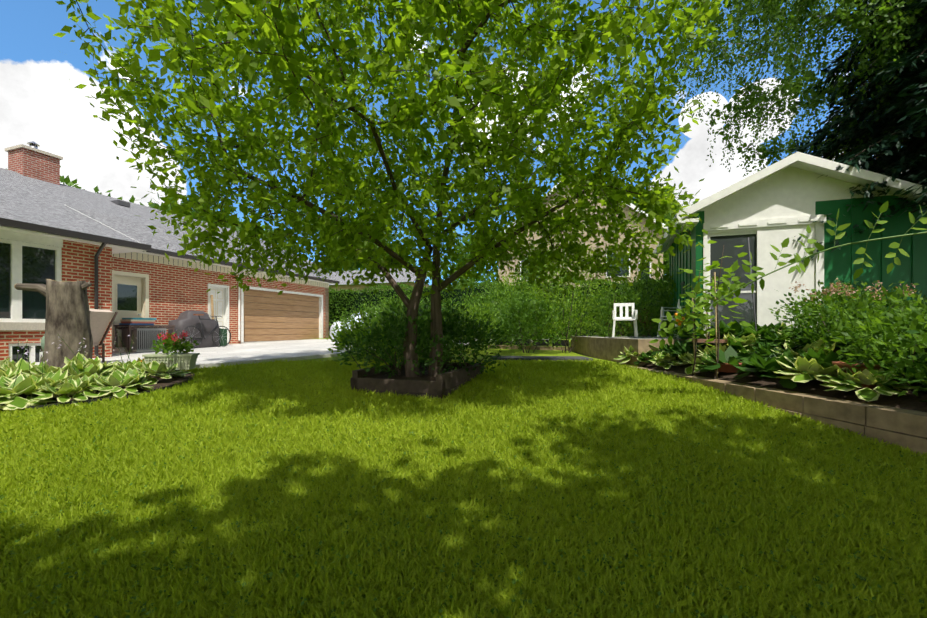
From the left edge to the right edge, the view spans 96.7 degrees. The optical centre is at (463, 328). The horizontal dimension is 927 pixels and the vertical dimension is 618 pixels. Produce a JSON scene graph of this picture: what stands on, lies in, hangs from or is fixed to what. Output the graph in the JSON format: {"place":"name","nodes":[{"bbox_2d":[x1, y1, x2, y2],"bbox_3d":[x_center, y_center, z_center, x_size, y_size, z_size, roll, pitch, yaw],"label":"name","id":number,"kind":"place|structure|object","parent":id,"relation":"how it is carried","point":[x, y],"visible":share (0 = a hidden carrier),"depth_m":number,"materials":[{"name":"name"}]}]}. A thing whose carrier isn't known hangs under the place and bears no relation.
{"place":"outdoors","nodes":[
{"label":"outdoors","id":0,"kind":"place"},
{"bbox_2d":[0,370,193,411],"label":"garden bed soil","id":1,"kind":"structure","parent":0,"point":[163,383],"depth_m":6.14,"materials":[{"name":"brown soil"}]},
{"bbox_2d":[0,352,189,412],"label":"green hosta","id":2,"kind":"object","parent":1,"relation":"on","point":[17,401],"visible":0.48,"depth_m":5.86,"materials":[{"name":"green plant"}]},
{"bbox_2d":[10,329,178,395],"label":"stems","id":3,"kind":"object","parent":2,"relation":"on","point":[76,361],"visible":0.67,"depth_m":5.96,"materials":[{"name":"green plant"}]},
{"bbox_2d":[17,329,182,364],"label":"flowering plants","id":4,"kind":"object","parent":3,"relation":"on","point":[78,349],"visible":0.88,"depth_m":5.98,"materials":[{"name":"purple plant"}]},
{"bbox_2d":[142,353,199,369],"bbox_3d":[-5.199,0.588,7.345,0.760,0.275,0.360,0,0,-13],"label":"geranium planter","id":5,"kind":"object","parent":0,"point":[187,361],"visible":0.65,"depth_m":7.23,"materials":[{"name":"plastic"}]},
{"bbox_2d":[157,331,187,344],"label":"flowers","id":6,"kind":"object","parent":5,"relation":"in","point":[184,334],"visible":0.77,"depth_m":7.31,"materials":[{"name":"plant"}]},
{"bbox_2d":[150,332,198,360],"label":"green geranium leaves","id":7,"kind":"object","parent":5,"relation":"in","point":[180,347],"visible":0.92,"depth_m":7.28,"materials":[{"name":"green plant"}]},
{"bbox_2d":[0,0,886,285],"label":"sky","id":8,"kind":"structure","parent":0,"point":[39,104],"materials":[{"name":"blue"}]},
{"bbox_2d":[0,338,926,617],"bbox_3d":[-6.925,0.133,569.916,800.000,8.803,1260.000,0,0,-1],"label":"lawn","id":9,"kind":"structure","parent":0,"point":[536,352],"depth_m":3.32,"materials":[{"name":"green plant"}]},
{"bbox_2d":[14,279,92,368],"bbox_3d":[-7.222,0.034,7.418,1.092,1.810,0.907,0,0,24],"label":"tree stump","id":10,"kind":"object","parent":9,"relation":"on","point":[67,318],"visible":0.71,"depth_m":7.17,"materials":[{"name":"grey wood"}]},
{"bbox_2d":[40,336,44,356],"bbox_3d":[-7.238,0.351,7.383,0.240,0.710,0.519,0,0,19],"label":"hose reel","id":11,"kind":"object","parent":10,"relation":"attached to","point":[42,342],"visible":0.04,"depth_m":7.15,"materials":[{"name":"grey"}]},
{"bbox_2d":[7,166,133,202],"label":"tree leaves","id":12,"kind":"object","parent":9,"relation":"on","point":[67,181],"depth_m":46.00,"materials":[{"name":"green plant"}]},
{"bbox_2d":[0,144,339,360],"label":"house","id":13,"kind":"structure","parent":9,"relation":"on","point":[40,204],"depth_m":12.32,"materials":[{"name":"red brick"}]},
{"bbox_2d":[27,141,39,148],"bbox_3d":[-14.594,-6.205,13.981,0.320,0.280,0.320,0,0,19],"label":"chimney flue","id":14,"kind":"object","parent":13,"relation":"on","point":[33,144],"visible":0.79,"depth_m":13.93,"materials":[{"name":"silver metal"}]},
{"bbox_2d":[0,238,322,362],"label":"house trim","id":15,"kind":"structure","parent":13,"relation":"attached to","point":[272,315],"depth_m":11.83,"materials":[{"name":"white paint"}]},
{"bbox_2d":[94,243,245,357],"bbox_3d":[-8.683,-0.733,9.735,1.153,2.952,10.753,0,0,11],"label":"downspout","id":16,"kind":"object","parent":13,"relation":"attached to","point":[99,251],"visible":0.77,"depth_m":9.48,"materials":[{"name":"grey metal"}]},
{"bbox_2d":[129,192,253,230],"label":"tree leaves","id":17,"kind":"object","parent":9,"relation":"on","point":[132,198],"visible":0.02,"depth_m":34.87,"materials":[{"name":"green plant"}]},
{"bbox_2d":[240,219,301,254],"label":"tree leaves","id":18,"kind":"object","parent":9,"relation":"on","point":[263,226],"depth_m":58.16,"materials":[{"name":"green plant"}]},
{"bbox_2d":[35,339,532,369],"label":"driveway","id":19,"kind":"structure","parent":9,"relation":"on","point":[246,353],"depth_m":10.80,"materials":[{"name":"grey concrete"}]},
{"bbox_2d":[41,309,117,361],"bbox_3d":[-7.639,0.161,8.229,0.920,1.090,0.660,0,0,-1],"label":"lounge chair","id":20,"kind":"object","parent":19,"relation":"on","point":[100,320],"visible":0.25,"depth_m":8.39,"materials":[{"name":"brown"}]},
{"bbox_2d":[112,347,126,351],"bbox_3d":[-9.300,0.599,11.624,0.350,0.170,0.950,0,0,19],"label":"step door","id":21,"kind":"structure","parent":19,"relation":"on","point":[122,349],"depth_m":11.18,"materials":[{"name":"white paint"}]},
{"bbox_2d":[122,328,165,351],"bbox_3d":[-8.990,0.314,11.616,0.740,0.640,0.900,0,0,19],"label":"ac condenser","id":22,"kind":"object","parent":19,"relation":"on","point":[143,338],"visible":0.75,"depth_m":11.31,"materials":[{"name":"grey metal"}]},
{"bbox_2d":[113,325,174,351],"bbox_3d":[-9.041,0.269,11.714,0.620,0.730,1.250,0,0,19],"label":"patio table","id":23,"kind":"object","parent":19,"relation":"on","point":[129,327],"visible":0.75,"depth_m":11.24,"materials":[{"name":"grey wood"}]},
{"bbox_2d":[119,318,156,324],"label":"folded cushions","id":24,"kind":"object","parent":23,"relation":"on","point":[137,321],"visible":0.85,"depth_m":11.28,"materials":[{"name":"multicoloured fabric"}]},
{"bbox_2d":[168,310,218,347],"bbox_3d":[-8.527,0.019,13.081,0.666,1.170,1.457,0,0,19],"label":"covered grill","id":25,"kind":"object","parent":19,"relation":"on","point":[186,318],"visible":0.73,"depth_m":12.83,"materials":[{"name":"grey fabric"}]},
{"bbox_2d":[180,314,230,348],"bbox_3d":[-8.077,0.088,12.986,0.461,1.068,1.746,0,0,19],"label":"bicycle","id":26,"kind":"object","parent":19,"relation":"on","point":[214,329],"visible":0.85,"depth_m":12.95,"materials":[{"name":"black metal"}]},
{"bbox_2d":[210,295,226,345],"bbox_3d":[-8.345,-0.271,13.960,0.490,1.750,0.350,0,0,19],"label":"green bin and plank","id":27,"kind":"object","parent":19,"relation":"on","point":[221,341],"visible":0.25,"depth_m":13.95,"materials":[{"name":"green"}]},
{"bbox_2d":[330,312,375,338],"bbox_3d":[-4.773,-0.192,20.548,1.700,1.343,4.300,0,0,19],"label":"car","id":28,"kind":"object","parent":9,"relation":"on","point":[339,325],"visible":0.08,"depth_m":18.76,"materials":[{"name":"white metal"}]},
{"bbox_2d":[326,309,400,362],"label":"garden shrub leaves","id":29,"kind":"object","parent":9,"relation":"on","point":[345,331],"depth_m":9.95,"materials":[{"name":"green plant"}]},
{"bbox_2d":[329,301,397,341],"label":"garden shrub leaves","id":30,"kind":"object","parent":9,"relation":"on","point":[345,321],"depth_m":12.58,"materials":[{"name":"green plant"}]},
{"bbox_2d":[314,230,419,285],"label":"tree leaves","id":31,"kind":"object","parent":9,"relation":"on","point":[359,265],"visible":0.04,"depth_m":52.04,"materials":[{"name":"green plant"}]},
{"bbox_2d":[328,266,440,290],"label":"neighbour house","id":32,"kind":"structure","parent":9,"relation":"on","point":[343,286],"depth_m":30.11,"materials":[{"name":"beige brick"}]},
{"bbox_2d":[367,296,430,348],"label":"garden shrub leaves","id":33,"kind":"object","parent":9,"relation":"on","point":[378,316],"visible":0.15,"depth_m":11.71,"materials":[{"name":"green plant"}]},
{"bbox_2d":[365,289,443,317],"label":"garden shrub leaves","id":34,"kind":"object","parent":9,"relation":"on","point":[384,302],"depth_m":16.29,"materials":[{"name":"green plant"}]},
{"bbox_2d":[351,362,483,398],"bbox_3d":[-0.658,0.853,6.791,1.482,0.458,1.939,0,0,20],"label":"tree planter","id":35,"kind":"object","parent":9,"relation":"on","point":[443,384],"visible":0.46,"depth_m":5.98,"materials":[{"name":"brown wood"}]},
{"bbox_2d":[363,368,452,380],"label":"soil","id":36,"kind":"structure","parent":35,"relation":"in","point":[420,377],"depth_m":6.36,"materials":[{"name":"brown soil"}]},
{"bbox_2d":[347,337,417,376],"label":"shrub stems","id":37,"kind":"object","parent":36,"relation":"on","point":[398,370],"visible":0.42,"depth_m":6.50,"materials":[{"name":"brown plant"}]},
{"bbox_2d":[53,0,735,376],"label":"apple tree","id":38,"kind":"object","parent":36,"relation":"on","point":[246,65],"depth_m":4.98,"materials":[{"name":"green plant"}]},
{"bbox_2d":[333,301,456,377],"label":"planter shrub leaves","id":39,"kind":"object","parent":36,"relation":"on","point":[377,331],"visible":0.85,"depth_m":6.24,"materials":[{"name":"green plant"}]},
{"bbox_2d":[380,294,487,364],"bbox_3d":[-0.507,0.029,7.268,2.016,1.331,1.505,0,0,-1],"label":"shrub","id":40,"kind":"object","parent":36,"relation":"on","point":[426,313],"visible":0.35,"depth_m":7.25,"materials":[{"name":"green plant"}]},
{"bbox_2d":[417,302,508,376],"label":"planter shrub leaves","id":41,"kind":"object","parent":36,"relation":"on","point":[480,333],"visible":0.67,"depth_m":6.73,"materials":[{"name":"green plant"}]},
{"bbox_2d":[444,336,487,371],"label":"plant stems","id":42,"kind":"object","parent":36,"relation":"on","point":[464,360],"visible":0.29,"depth_m":6.97,"materials":[{"name":"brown plant"}]},
{"bbox_2d":[403,299,464,338],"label":"garden shrub leaves","id":43,"kind":"object","parent":9,"relation":"on","point":[443,303],"visible":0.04,"depth_m":14.14,"materials":[{"name":"green plant"}]},
{"bbox_2d":[0,399,926,617],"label":"lawn clover","id":44,"kind":"object","parent":9,"relation":"on","point":[702,614],"visible":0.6,"depth_m":2.53,"materials":[{"name":"green plant"}]},
{"bbox_2d":[440,221,497,288],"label":"tree leaves","id":45,"kind":"object","parent":9,"relation":"on","point":[486,276],"visible":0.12,"depth_m":65.79,"materials":[{"name":"green plant"}]},
{"bbox_2d":[443,299,509,352],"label":"garden shrub leaves","id":46,"kind":"object","parent":9,"relation":"on","point":[480,312],"depth_m":12.03,"materials":[{"name":"green plant"}]},
{"bbox_2d":[444,294,521,348],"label":"garden shrub leaves","id":47,"kind":"object","parent":9,"relation":"on","point":[488,301],"depth_m":13.44,"materials":[{"name":"green plant"}]},
{"bbox_2d":[457,276,534,337],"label":"garden shrub leaves","id":48,"kind":"object","parent":9,"relation":"on","point":[499,289],"depth_m":16.00,"materials":[{"name":"green plant"}]},
{"bbox_2d":[329,274,668,338],"bbox_3d":[1.051,-0.895,20.674,23.093,3.269,1.656,0,0,19],"label":"hedge","id":49,"kind":"object","parent":9,"relation":"on","point":[388,287],"depth_m":21.44,"materials":[{"name":"green plant"}]},
{"bbox_2d":[491,270,551,338],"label":"garden shrub leaves","id":50,"kind":"object","parent":9,"relation":"on","point":[506,280],"depth_m":17.64,"materials":[{"name":"green plant"}]},
{"bbox_2d":[484,285,565,345],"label":"garden shrub leaves","id":51,"kind":"object","parent":9,"relation":"on","point":[518,303],"depth_m":14.00,"materials":[{"name":"green plant"}]},
{"bbox_2d":[488,345,570,350],"bbox_3d":[2.600,0.640,12.982,3.760,0.196,0.180,0,0,19],"label":"garden bed edging","id":52,"kind":"object","parent":9,"relation":"on","point":[537,347],"visible":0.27,"depth_m":13.01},
{"bbox_2d":[495,290,571,353],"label":"garden shrub leaves","id":53,"kind":"object","parent":9,"relation":"on","point":[524,305],"depth_m":11.63,"materials":[{"name":"green plant"}]},
{"bbox_2d":[498,339,568,345],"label":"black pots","id":54,"kind":"object","parent":9,"relation":"on","point":[545,344],"visible":0.31,"depth_m":13.33,"materials":[{"name":"black plastic"}]},
{"bbox_2d":[507,245,569,334],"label":"garden shrub leaves","id":55,"kind":"object","parent":9,"relation":"on","point":[522,283],"depth_m":15.37,"materials":[{"name":"green plant"}]},
{"bbox_2d":[520,237,616,352],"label":"garden shrub leaves","id":56,"kind":"object","parent":9,"relation":"on","point":[592,314],"depth_m":11.71,"materials":[{"name":"green plant"}]},
{"bbox_2d":[496,175,667,286],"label":"neighbour house","id":57,"kind":"structure","parent":9,"relation":"on","point":[626,210],"depth_m":24.32,"materials":[{"name":"beige brick"}]},
{"bbox_2d":[554,280,623,338],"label":"garden shrub leaves","id":58,"kind":"object","parent":9,"relation":"on","point":[577,311],"depth_m":14.74,"materials":[{"name":"green plant"}]},
{"bbox_2d":[596,301,651,335],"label":"garden shrub leaves","id":59,"kind":"object","parent":9,"relation":"on","point":[638,320],"visible":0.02,"depth_m":15.36,"materials":[{"name":"green plant"}]},
{"bbox_2d":[599,270,668,335],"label":"garden shrub leaves","id":60,"kind":"object","parent":9,"relation":"on","point":[642,287],"depth_m":12.48,"materials":[{"name":"green plant"}]},
{"bbox_2d":[631,185,697,274],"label":"tree leaves","id":61,"kind":"object","parent":9,"relation":"on","point":[666,252],"visible":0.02,"depth_m":43.72,"materials":[{"name":"green plant"}]},
{"bbox_2d":[630,366,926,455],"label":"retaining wall","id":62,"kind":"structure","parent":9,"relation":"on","point":[905,428],"depth_m":4.41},
{"bbox_2d":[492,356,592,360],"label":"garden path","id":63,"kind":"structure","parent":0,"point":[578,358],"depth_m":9.96,"materials":[{"name":"grey concrete"}]},
{"bbox_2d":[640,344,926,411],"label":"raised bed soil","id":64,"kind":"structure","parent":0,"point":[909,401],"depth_m":5.25,"materials":[{"name":"brown soil"}]},
{"bbox_2d":[588,272,666,336],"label":"garden shrub leaves","id":65,"kind":"object","parent":64,"relation":"on","point":[622,299],"depth_m":11.06,"materials":[{"name":"green plant"}]},
{"bbox_2d":[637,261,676,336],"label":"garden shrub leaves","id":66,"kind":"object","parent":64,"relation":"on","point":[666,294],"depth_m":10.88,"materials":[{"name":"green plant"}]},
{"bbox_2d":[653,262,668,326],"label":"garden shrub leaves","id":67,"kind":"object","parent":64,"relation":"on","point":[663,280],"visible":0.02,"depth_m":12.79,"materials":[{"name":"green plant"}]},
{"bbox_2d":[571,336,782,366],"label":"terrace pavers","id":68,"kind":"object","parent":64,"relation":"on","point":[606,348],"visible":0.29,"depth_m":9.67,"materials":[{"name":"concrete"}]},
{"bbox_2d":[612,303,637,336],"bbox_3d":[3.903,-0.215,9.986,0.565,0.840,0.655,0,0,19],"label":"plastic chair","id":69,"kind":"object","parent":68,"relation":"on","point":[634,317],"visible":1,"depth_m":10.13,"materials":[{"name":"white plastic"}]},
{"bbox_2d":[657,302,681,337],"bbox_3d":[4.976,-0.215,9.578,0.655,0.840,0.565,0,0,-21],"label":"plastic chair","id":70,"kind":"object","parent":68,"relation":"on","point":[661,314],"visible":0.21,"depth_m":9.71,"materials":[{"name":"white plastic"}]},
{"bbox_2d":[660,299,684,326],"bbox_3d":[4.996,-0.285,9.589,0.655,0.840,0.565,0,0,-21],"label":"plastic chair","id":71,"kind":"object","parent":70,"relation":"on","point":[662,308],"visible":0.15,"depth_m":9.72,"materials":[{"name":"white plastic"}]},
{"bbox_2d":[672,237,756,378],"bbox_3d":[4.258,-0.390,7.048,1.196,2.435,2.136,0,0,38],"label":"sapling","id":72,"kind":"object","parent":64,"relation":"on","point":[720,287],"depth_m":6.74,"materials":[{"name":"green plant"}]},
{"bbox_2d":[613,323,919,400],"bbox_3d":[4.999,0.326,6.284,2.420,0.940,6.779,0,0,-10],"label":"hosta","id":73,"kind":"object","parent":64,"relation":"on","point":[865,376],"visible":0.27,"depth_m":5.22,"materials":[{"name":"plant"}]},
{"bbox_2d":[634,315,926,401],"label":"garden plants","id":74,"kind":"object","parent":64,"relation":"on","point":[763,359],"visible":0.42,"depth_m":6.28,"materials":[{"name":"green plant"}]},
{"bbox_2d":[649,201,926,348],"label":"branch leaves","id":75,"kind":"object","parent":64,"relation":"on","point":[737,284],"visible":0.96,"depth_m":5.09,"materials":[{"name":"green plant"}]},
{"bbox_2d":[653,152,926,348],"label":"shed","id":76,"kind":"structure","parent":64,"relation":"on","point":[778,203],"depth_m":7.60,"materials":[{"name":"white paint"}]},
{"bbox_2d":[680,281,684,293],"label":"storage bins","id":77,"kind":"object","parent":76,"relation":"on","point":[682,283],"visible":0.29,"depth_m":9.56,"materials":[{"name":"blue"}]},
{"bbox_2d":[662,214,926,338],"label":"arching cane","id":78,"kind":"object","parent":64,"relation":"on","point":[803,258],"visible":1,"depth_m":4.79,"materials":[{"name":"green plant"}]},
{"bbox_2d":[674,313,684,325],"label":"flowers","id":79,"kind":"object","parent":78,"relation":"attached to","point":[678,320],"visible":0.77,"depth_m":5.45,"materials":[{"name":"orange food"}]},
{"bbox_2d":[713,361,880,388],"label":"flower pots","id":80,"kind":"object","parent":64,"relation":"on","point":[727,367],"visible":0.35,"depth_m":4.90,"materials":[{"name":"ceramic"}]},
{"bbox_2d":[761,278,926,355],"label":"bush leaves","id":81,"kind":"object","parent":64,"relation":"on","point":[860,305],"visible":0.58,"depth_m":5.50,"materials":[{"name":"green plant"}]},
{"bbox_2d":[789,278,915,304],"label":"flowers","id":82,"kind":"object","parent":81,"relation":"on","point":[836,290],"visible":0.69,"depth_m":5.57,"materials":[{"name":"pink plant"}]},
{"bbox_2d":[773,280,926,332],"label":"flowers","id":83,"kind":"object","parent":64,"relation":"on","point":[924,297],"visible":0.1,"depth_m":6.52,"materials":[{"name":"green plant"}]},
{"bbox_2d":[825,26,920,182],"bbox_3d":[10.580,-4.797,9.773,3.800,5.617,4.141,0,0,-1],"label":"tree","id":84,"kind":"object","parent":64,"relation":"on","point":[846,103],"visible":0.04,"depth_m":9.68,"materials":[{"name":"green plant"}]},
{"bbox_2d":[830,284,926,395],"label":"bush leaves","id":85,"kind":"object","parent":64,"relation":"on","point":[874,337],"visible":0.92,"depth_m":4.45,"materials":[{"name":"green plant"}]},
{"bbox_2d":[857,337,926,394],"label":"shrub stems","id":86,"kind":"object","parent":64,"relation":"on","point":[902,374],"visible":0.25,"depth_m":4.40,"materials":[{"name":"brown plant"}]},
{"bbox_2d":[905,330,926,385],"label":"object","id":87,"kind":"object","parent":64,"relation":"on","point":[913,332],"visible":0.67,"depth_m":3.96,"materials":[{"name":"green plant"}]},
{"bbox_2d":[657,0,926,177],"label":"birch tree","id":88,"kind":"object","parent":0,"point":[806,74],"depth_m":9.63,"materials":[{"name":"green plant"}]},
{"bbox_2d":[789,0,926,262],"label":"spruce","id":89,"kind":"object","parent":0,"point":[904,100],"depth_m":7.62,"materials":[{"name":"green plant"}]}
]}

